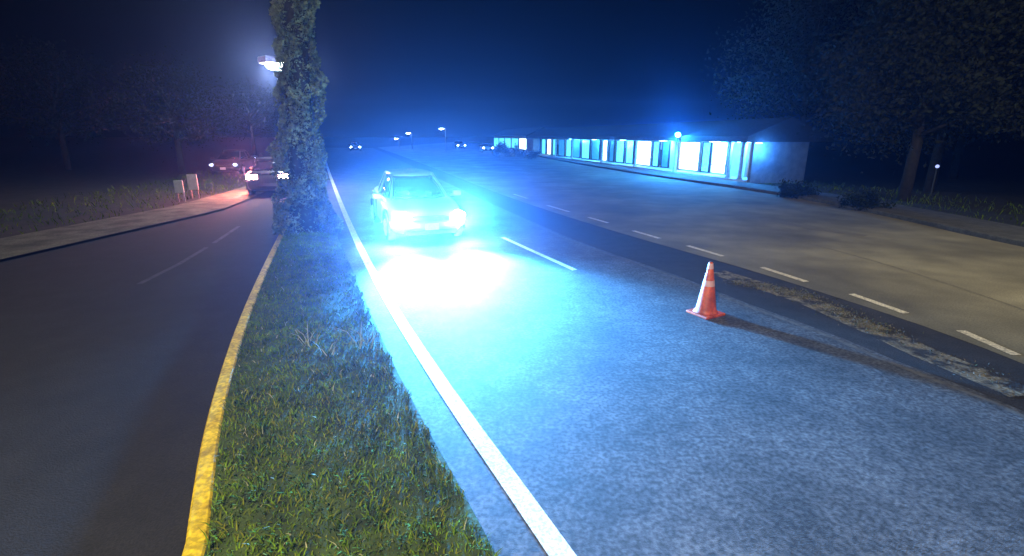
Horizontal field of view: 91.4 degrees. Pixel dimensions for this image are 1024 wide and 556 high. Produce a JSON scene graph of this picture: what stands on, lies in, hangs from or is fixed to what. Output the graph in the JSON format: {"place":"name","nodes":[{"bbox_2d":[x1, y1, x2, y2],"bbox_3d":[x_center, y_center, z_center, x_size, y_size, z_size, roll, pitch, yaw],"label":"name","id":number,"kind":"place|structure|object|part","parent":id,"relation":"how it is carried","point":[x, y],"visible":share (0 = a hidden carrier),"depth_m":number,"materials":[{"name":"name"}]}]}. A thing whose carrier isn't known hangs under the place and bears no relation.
{"place":"outdoors","nodes":[
{"label":"outdoors","id":0,"kind":"place"},
{"bbox_2d":[0,186,265,258],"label":"verge pavement","id":1,"kind":"structure","parent":0,"point":[16,245],"depth_m":13.62,"materials":[{"name":"concrete"}]},
{"bbox_2d":[0,149,287,233],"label":"verge grass","id":2,"kind":"structure","parent":0,"point":[100,196],"depth_m":19.56,"materials":[{"name":"green plant"}]},
{"bbox_2d":[0,137,1023,363],"bbox_3d":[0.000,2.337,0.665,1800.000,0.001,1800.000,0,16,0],"label":"ground","id":3,"kind":"structure","parent":0,"point":[29,173],"depth_m":32.66,"materials":[{"name":"soil"}]},
{"bbox_2d":[0,34,134,169],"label":"tree","id":4,"kind":"object","parent":3,"relation":"on","point":[52,97],"visible":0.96,"depth_m":35.56,"materials":[{"name":"green plant"}]},
{"bbox_2d":[0,190,287,555],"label":"carriageway","id":5,"kind":"structure","parent":3,"relation":"on","point":[110,369],"depth_m":5.21,"materials":[{"name":"grey asphalt"}]},
{"bbox_2d":[137,264,179,283],"bbox_3d":[-6.381,-0.086,9.066,0.100,0.001,1.378,-2,16,-8],"label":"lane marking","id":6,"kind":"object","parent":5,"relation":"on","point":[158,274],"visible":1,"depth_m":8.99,"materials":[{"name":"white paint"}]},
{"bbox_2d":[177,247,208,263],"bbox_3d":[-6.654,-0.478,10.447,0.100,0.001,1.548,-4,16,-12],"label":"lane marking","id":7,"kind":"object","parent":5,"relation":"on","point":[191,256],"visible":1,"depth_m":10.37,"materials":[{"name":"white paint"}]},
{"bbox_2d":[212,226,239,242],"bbox_3d":[-7.237,-1.121,12.706,0.100,0.001,2.303,-4,16,-14],"label":"lane marking","id":8,"kind":"object","parent":5,"relation":"on","point":[223,236],"visible":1,"depth_m":12.50,"materials":[{"name":"white paint"}]},
{"bbox_2d":[182,216,288,555],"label":"painted kerb","id":9,"kind":"structure","parent":5,"relation":"on","point":[200,508],"depth_m":3.83,"materials":[{"name":"yellow paint"}]},
{"bbox_2d":[246,157,287,194],"bbox_3d":[-10.559,-4.633,22.260,2.200,1.523,4.608,-5,17,-17],"label":"car","id":10,"kind":"object","parent":5,"relation":"on","point":[259,177],"visible":0.48,"depth_m":20.28,"materials":[{"name":"paint"}]},
{"bbox_3d":[-10.431,-4.928,21.767,1.600,0.490,3.160,-5,17,-17],"label":"window glass","id":11,"kind":"part","parent":10,"relation":"part of","materials":[{"name":"clear glass"}]},
{"bbox_2d":[81,42,250,173],"bbox_3d":[-21.756,-10.946,32.471,8.573,8.160,9.622,11,19,35],"label":"tree","id":12,"kind":"object","parent":3,"relation":"on","point":[175,129],"visible":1,"depth_m":31.63,"materials":[{"name":"green plant"}]},
{"bbox_2d":[173,180,185,201],"bbox_3d":[-12.480,-3.263,18.781,0.300,0.800,0.091,-3,16,-12],"label":"signboard","id":13,"kind":"object","parent":3,"relation":"on","point":[178,186],"visible":1,"depth_m":18.71,"materials":[{"name":"metal"}]},
{"bbox_2d":[186,174,199,198],"bbox_3d":[-12.591,-3.620,19.763,0.350,0.950,0.091,-3,16,-12],"label":"signboard","id":14,"kind":"object","parent":3,"relation":"on","point":[192,181],"visible":1,"depth_m":19.69,"materials":[{"name":"metal"}]},
{"bbox_2d":[209,149,255,174],"bbox_3d":[-18.544,-7.772,33.295,2.200,1.523,4.608,-3,16,-12],"label":"car","id":15,"kind":"object","parent":3,"relation":"on","point":[241,161],"visible":0.9,"depth_m":32.23,"materials":[{"name":"paint"}]},
{"bbox_3d":[-18.630,-8.286,33.570,1.600,0.490,3.160,-3,16,-12],"label":"window glass","id":16,"kind":"part","parent":15,"relation":"part of","materials":[{"name":"black glass"}]},
{"bbox_2d":[206,76,285,155],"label":"tree","id":17,"kind":"object","parent":3,"relation":"on","point":[250,124],"visible":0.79,"depth_m":58.43,"materials":[{"name":"green plant"}]},
{"bbox_2d":[491,141,528,156],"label":"shrub","id":18,"kind":"object","parent":3,"relation":"on","point":[503,147],"visible":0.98,"depth_m":58.46,"materials":[{"name":"green plant"}]},
{"bbox_2d":[492,127,544,154],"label":"annex building","id":19,"kind":"structure","parent":3,"relation":"on","point":[511,137],"depth_m":72.36,"materials":[{"name":"tile"}]},
{"bbox_2d":[494,138,498,146],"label":"window","id":20,"kind":"structure","parent":19,"relation":"in","point":[496,140],"depth_m":85.22,"materials":[{"name":"glass"}]},
{"bbox_2d":[505,138,510,147],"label":"window","id":21,"kind":"structure","parent":19,"relation":"in","point":[507,140],"depth_m":76.24,"materials":[{"name":"glass"}]},
{"bbox_2d":[512,138,518,148],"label":"window","id":22,"kind":"structure","parent":19,"relation":"in","point":[514,140],"depth_m":71.89,"materials":[{"name":"glass"}]},
{"bbox_2d":[519,138,526,149],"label":"window","id":23,"kind":"structure","parent":19,"relation":"in","point":[523,141],"depth_m":67.42,"materials":[{"name":"white glass"}]},
{"bbox_2d":[520,148,540,158],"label":"shrub","id":24,"kind":"object","parent":3,"relation":"on","point":[531,154],"visible":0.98,"depth_m":53.31,"materials":[{"name":"green plant"}]},
{"bbox_2d":[526,117,837,183],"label":"shop building","id":25,"kind":"structure","parent":3,"relation":"on","point":[765,150],"depth_m":30.41,"materials":[{"name":"concrete"}]},
{"bbox_2d":[541,139,546,153],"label":"window","id":26,"kind":"structure","parent":25,"relation":"in","point":[544,146],"depth_m":61.32,"materials":[{"name":"glass"}]},
{"bbox_2d":[547,139,551,154],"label":"window","id":27,"kind":"structure","parent":25,"relation":"in","point":[549,141],"depth_m":59.23,"materials":[{"name":"white glass"}]},
{"bbox_2d":[552,139,557,155],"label":"window","id":28,"kind":"structure","parent":25,"relation":"in","point":[553,153],"depth_m":57.40,"materials":[{"name":"glass"}]},
{"bbox_2d":[558,139,565,155],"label":"window","id":29,"kind":"structure","parent":25,"relation":"in","point":[561,142],"depth_m":55.21,"materials":[{"name":"glass"}]},
{"bbox_2d":[566,139,571,156],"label":"window","id":30,"kind":"structure","parent":25,"relation":"in","point":[568,141],"depth_m":53.08,"materials":[{"name":"glass"}]},
{"bbox_2d":[573,139,580,157],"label":"window","id":31,"kind":"structure","parent":25,"relation":"in","point":[576,142],"depth_m":50.80,"materials":[{"name":"blue glass"}]},
{"bbox_2d":[581,140,590,158],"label":"window","id":32,"kind":"structure","parent":25,"relation":"in","point":[586,144],"depth_m":48.55,"materials":[{"name":"blue glass"}]},
{"bbox_2d":[591,140,600,159],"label":"window","id":33,"kind":"structure","parent":25,"relation":"in","point":[596,144],"depth_m":46.27,"materials":[{"name":"blue glass"}]},
{"bbox_2d":[603,140,608,160],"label":"window","id":34,"kind":"structure","parent":25,"relation":"in","point":[606,142],"depth_m":44.21,"materials":[{"name":"white glass"}]},
{"bbox_2d":[609,140,615,161],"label":"window","id":35,"kind":"structure","parent":25,"relation":"in","point":[612,142],"depth_m":43.01,"materials":[{"name":"blue glass"}]},
{"bbox_2d":[615,140,625,162],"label":"window","id":36,"kind":"structure","parent":25,"relation":"in","point":[620,144],"depth_m":41.48,"materials":[{"name":"blue glass"}]},
{"bbox_2d":[625,140,634,163],"bbox_3d":[9.590,-10.047,39.929,0.460,1.820,1.253,-4,16,-13],"label":"window","id":37,"kind":"structure","parent":25,"relation":"in","point":[630,144],"depth_m":39.86,"materials":[{"name":"blue glass"}]},
{"bbox_2d":[636,141,652,165],"bbox_3d":[9.977,-9.425,37.740,0.120,1.820,2.243,-4,16,-13],"label":"window","id":38,"kind":"structure","parent":25,"relation":"in","point":[644,148],"depth_m":37.61,"materials":[{"name":"white glass"}]},
{"bbox_2d":[652,141,661,166],"bbox_3d":[10.572,-8.958,36.099,0.460,1.820,0.867,-4,16,-13],"label":"window","id":39,"kind":"structure","parent":25,"relation":"in","point":[656,155],"depth_m":36.06,"materials":[{"name":"blue glass"}]},
{"bbox_2d":[660,141,670,167],"bbox_3d":[10.715,-8.603,34.851,0.120,1.820,0.957,-4,16,-13],"label":"window","id":40,"kind":"structure","parent":25,"relation":"in","point":[666,145],"depth_m":34.81,"materials":[{"name":"blue glass"}]},
{"bbox_2d":[676,132,679,141],"bbox_3d":[10.011,-8.503,30.169,0.280,0.550,0.280,0,16,0],"label":"beacon lamp","id":41,"kind":"object","parent":25,"relation":"attached to","point":[677,136],"visible":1,"depth_m":30.11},
{"bbox_2d":[678,141,701,171],"bbox_3d":[11.415,-7.828,32.125,0.120,1.820,2.250,-4,16,-13],"label":"window","id":42,"kind":"structure","parent":25,"relation":"in","point":[690,152],"depth_m":32.07,"materials":[{"name":"white glass"}]},
{"bbox_2d":[700,142,712,172],"bbox_3d":[11.842,-7.355,30.464,0.120,1.820,0.844,-4,16,-13],"label":"window","id":43,"kind":"structure","parent":25,"relation":"in","point":[706,155],"depth_m":30.44,"materials":[{"name":"glass"}]},
{"bbox_2d":[710,142,729,174],"bbox_3d":[12.150,-7.013,29.262,0.120,1.820,1.401,-4,16,-13],"label":"window","id":44,"kind":"structure","parent":25,"relation":"in","point":[720,150],"depth_m":29.23,"materials":[{"name":"white glass"}]},
{"bbox_2d":[374,148,1023,410],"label":"turn lane","id":45,"kind":"structure","parent":3,"relation":"on","point":[688,266],"depth_m":7.80,"materials":[{"name":"grey asphalt"}]},
{"bbox_2d":[722,277,1009,382],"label":"weeds","id":46,"kind":"object","parent":45,"relation":"on","point":[770,287],"visible":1,"depth_m":7.37,"materials":[{"name":"green plant"}]},
{"bbox_2d":[714,271,1023,396],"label":"worn strip","id":47,"kind":"object","parent":45,"relation":"on","point":[1006,386],"visible":0.96,"depth_m":5.85,"materials":[{"name":"grey asphalt"}]},
{"bbox_2d":[378,142,1023,363],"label":"carriageway","id":48,"kind":"structure","parent":3,"relation":"on","point":[678,214],"depth_m":12.15,"materials":[{"name":"grey asphalt"}]},
{"bbox_2d":[438,127,445,150],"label":"street lamp","id":49,"kind":"object","parent":48,"relation":"on","point":[441,128],"visible":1,"depth_m":81.61,"materials":[{"name":"metal"}]},
{"bbox_2d":[453,140,465,148],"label":"car","id":50,"kind":"object","parent":48,"relation":"on","point":[458,144],"visible":1,"depth_m":96.30,"materials":[{"name":"paint"}]},
{"bbox_2d":[479,142,493,151],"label":"car","id":51,"kind":"object","parent":48,"relation":"on","point":[486,146],"visible":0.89,"depth_m":75.85,"materials":[{"name":"paint"}]},
{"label":"window glass","id":52,"kind":"part","parent":51,"relation":"part of","materials":[{"name":"black glass"}]},
{"bbox_2d":[634,230,658,237],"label":"lane marking","id":53,"kind":"object","parent":48,"relation":"on","point":[646,234],"visible":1,"depth_m":12.61,"materials":[{"name":"white paint"}]},
{"bbox_2d":[688,245,723,255],"bbox_3d":[4.176,-0.595,10.844,0.120,0.001,1.103,-6,17,-20],"label":"lane marking","id":54,"kind":"object","parent":48,"relation":"on","point":[705,250],"visible":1,"depth_m":10.85,"materials":[{"name":"white paint"}]},
{"bbox_2d":[463,142,1023,246],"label":"kerb","id":55,"kind":"structure","parent":48,"relation":"on","point":[1002,239],"depth_m":15.89,"materials":[{"name":"concrete"}]},
{"bbox_2d":[760,267,806,281],"bbox_3d":[4.883,-0.072,9.006,0.120,0.001,1.016,-5,17,-16],"label":"lane marking","id":56,"kind":"object","parent":48,"relation":"on","point":[787,275],"visible":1,"depth_m":8.97,"materials":[{"name":"white paint"}]},
{"bbox_2d":[849,294,908,312],"bbox_3d":[5.443,0.372,7.447,0.120,0.001,0.915,-3,16,-11],"label":"lane marking","id":57,"kind":"object","parent":48,"relation":"on","point":[879,303],"visible":1,"depth_m":7.42,"materials":[{"name":"white paint"}]},
{"bbox_2d":[778,235,1023,309],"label":"concrete joint","id":58,"kind":"object","parent":48,"relation":"on","point":[918,274],"visible":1,"depth_m":8.79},
{"bbox_2d":[956,330,1020,354],"bbox_3d":[5.740,0.772,6.040,0.128,0.001,0.742,0,16,0],"label":"lane marking","id":59,"kind":"object","parent":48,"relation":"on","point":[992,344],"visible":1,"depth_m":6.02,"materials":[{"name":"white paint"}]},
{"bbox_2d":[469,142,1023,225],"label":"verge grass","id":60,"kind":"structure","parent":3,"relation":"on","point":[834,188],"depth_m":18.83,"materials":[{"name":"green plant"}]},
{"bbox_2d":[673,0,889,142],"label":"tree","id":61,"kind":"object","parent":3,"relation":"on","point":[798,18],"visible":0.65,"depth_m":28.25,"materials":[{"name":"green plant"}]},
{"bbox_2d":[777,178,821,199],"bbox_3d":[11.569,-3.605,20.206,1.916,0.830,1.712,0,16,0],"label":"shrub","id":62,"kind":"object","parent":3,"relation":"on","point":[795,190],"visible":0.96,"depth_m":19.93,"materials":[{"name":"green plant"}]},
{"bbox_2d":[836,186,895,211],"bbox_3d":[11.739,-2.616,16.606,1.716,0.900,1.407,13,20,38],"label":"shrub","id":63,"kind":"object","parent":3,"relation":"on","point":[866,200],"visible":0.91,"depth_m":16.46,"materials":[{"name":"green plant"}]},
{"bbox_2d":[794,0,1023,201],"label":"tree","id":64,"kind":"object","parent":3,"relation":"on","point":[895,88],"visible":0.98,"depth_m":17.24,"materials":[{"name":"green plant"}]},
{"bbox_2d":[827,0,1023,191],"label":"tree","id":65,"kind":"object","parent":3,"relation":"on","point":[936,157],"visible":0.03,"depth_m":22.26,"materials":[{"name":"green plant"}]},
{"bbox_2d":[930,165,939,195],"bbox_3d":[17.472,-4.045,20.683,0.140,1.263,0.140,0,16,0],"label":"garden lamp","id":66,"kind":"object","parent":3,"relation":"on","point":[937,166],"visible":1,"depth_m":20.65,"materials":[{"name":"black metal"}]},
{"bbox_2d":[930,0,1023,178],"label":"tree","id":67,"kind":"object","parent":3,"relation":"on","point":[956,162],"depth_m":29.07,"materials":[{"name":"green plant"}]},
{"bbox_2d":[972,0,1023,143],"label":"tree","id":68,"kind":"object","parent":3,"relation":"on","point":[1013,90],"visible":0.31,"depth_m":16.91,"materials":[{"name":"green plant"}]},
{"bbox_2d":[0,0,1023,136],"label":"sky","id":69,"kind":"structure","parent":0,"point":[393,68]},
{"bbox_2d":[322,148,1023,555],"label":"road","id":70,"kind":"structure","parent":0,"point":[616,406],"depth_m":4.51,"materials":[{"name":"grey asphalt"}]},
{"bbox_2d":[198,158,502,555],"bbox_3d":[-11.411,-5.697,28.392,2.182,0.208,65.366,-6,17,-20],"label":"grass","id":71,"kind":"structure","parent":70,"relation":"on","point":[269,371],"depth_m":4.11,"materials":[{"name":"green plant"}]},
{"bbox_2d":[257,55,279,69],"bbox_3d":[-10.400,-7.025,22.993,0.882,5.733,1.606,15,22,42],"label":"street lamp","id":72,"kind":"object","parent":71,"relation":"on","point":[268,61],"visible":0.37,"depth_m":21.72,"materials":[{"name":"metal"}]},
{"bbox_2d":[265,0,343,235],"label":"ivy covered tree","id":73,"kind":"object","parent":71,"relation":"on","point":[305,148],"visible":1,"depth_m":11.62,"materials":[{"name":"green plant"}]},
{"bbox_2d":[286,323,326,347],"bbox_3d":[-2.300,0.655,5.541,0.439,0.309,0.388,-15,22,-43],"label":"grass tuft","id":74,"kind":"object","parent":71,"relation":"on","point":[305,341],"visible":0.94,"depth_m":5.63,"materials":[{"name":"plant"}]},
{"bbox_2d":[312,340,337,355],"bbox_3d":[-2.025,0.750,5.464,0.341,0.167,0.163,-6,17,-19],"label":"grass tuft","id":75,"kind":"object","parent":71,"relation":"on","point":[330,348],"visible":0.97,"depth_m":5.48,"materials":[{"name":"plant"}]},
{"bbox_2d":[333,320,375,348],"bbox_3d":[-1.743,0.629,5.634,0.564,0.308,0.373,0,16,0],"label":"grass tuft","id":76,"kind":"object","parent":71,"relation":"on","point":[360,345],"visible":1,"depth_m":5.65,"materials":[{"name":"plant"}]},
{"bbox_2d":[348,141,361,150],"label":"car","id":77,"kind":"object","parent":70,"relation":"on","point":[354,145],"visible":1,"depth_m":81.45,"materials":[{"name":"paint"}]},
{"bbox_2d":[370,168,465,240],"bbox_3d":[-2.616,-2.051,13.180,2.200,1.523,4.608,-6,17,-20],"label":"car","id":78,"kind":"object","parent":70,"relation":"on","point":[410,201],"visible":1,"depth_m":11.84,"materials":[{"name":"silver metal"}]},
{"bbox_3d":[-2.764,-2.559,13.437,1.600,0.490,3.160,-6,17,-20],"label":"window glass","id":79,"kind":"part","parent":78,"relation":"part of","materials":[{"name":"clear glass"}]},
{"bbox_2d":[326,161,576,555],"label":"edge line","id":80,"kind":"object","parent":70,"relation":"on","point":[550,538],"visible":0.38,"depth_m":4.17,"materials":[{"name":"white paint"}]},
{"bbox_2d":[501,237,576,269],"bbox_3d":[0.467,-0.575,10.774,0.110,0.001,3.410,-7,17,-23],"label":"lane marking","id":81,"kind":"object","parent":70,"relation":"on","point":[545,256],"visible":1,"depth_m":10.49,"materials":[{"name":"white paint"}]},
{"bbox_2d":[373,148,1023,417],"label":"road seam","id":82,"kind":"object","parent":70,"relation":"on","point":[937,381],"visible":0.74,"depth_m":6.20,"materials":[{"name":"black asphalt"}]},
{"bbox_2d":[686,262,724,319],"bbox_3d":[2.705,0.143,6.893,0.370,0.746,0.370,-8,18,-27],"label":"traffic cone","id":83,"kind":"object","parent":70,"relation":"on","point":[705,308],"visible":1,"depth_m":6.84,"materials":[{"name":"orange plastic"}]},
{"bbox_2d":[465,142,1023,239],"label":"pavement","id":84,"kind":"structure","parent":0,"point":[995,228],"depth_m":15.59,"materials":[{"name":"concrete"}]}
]}

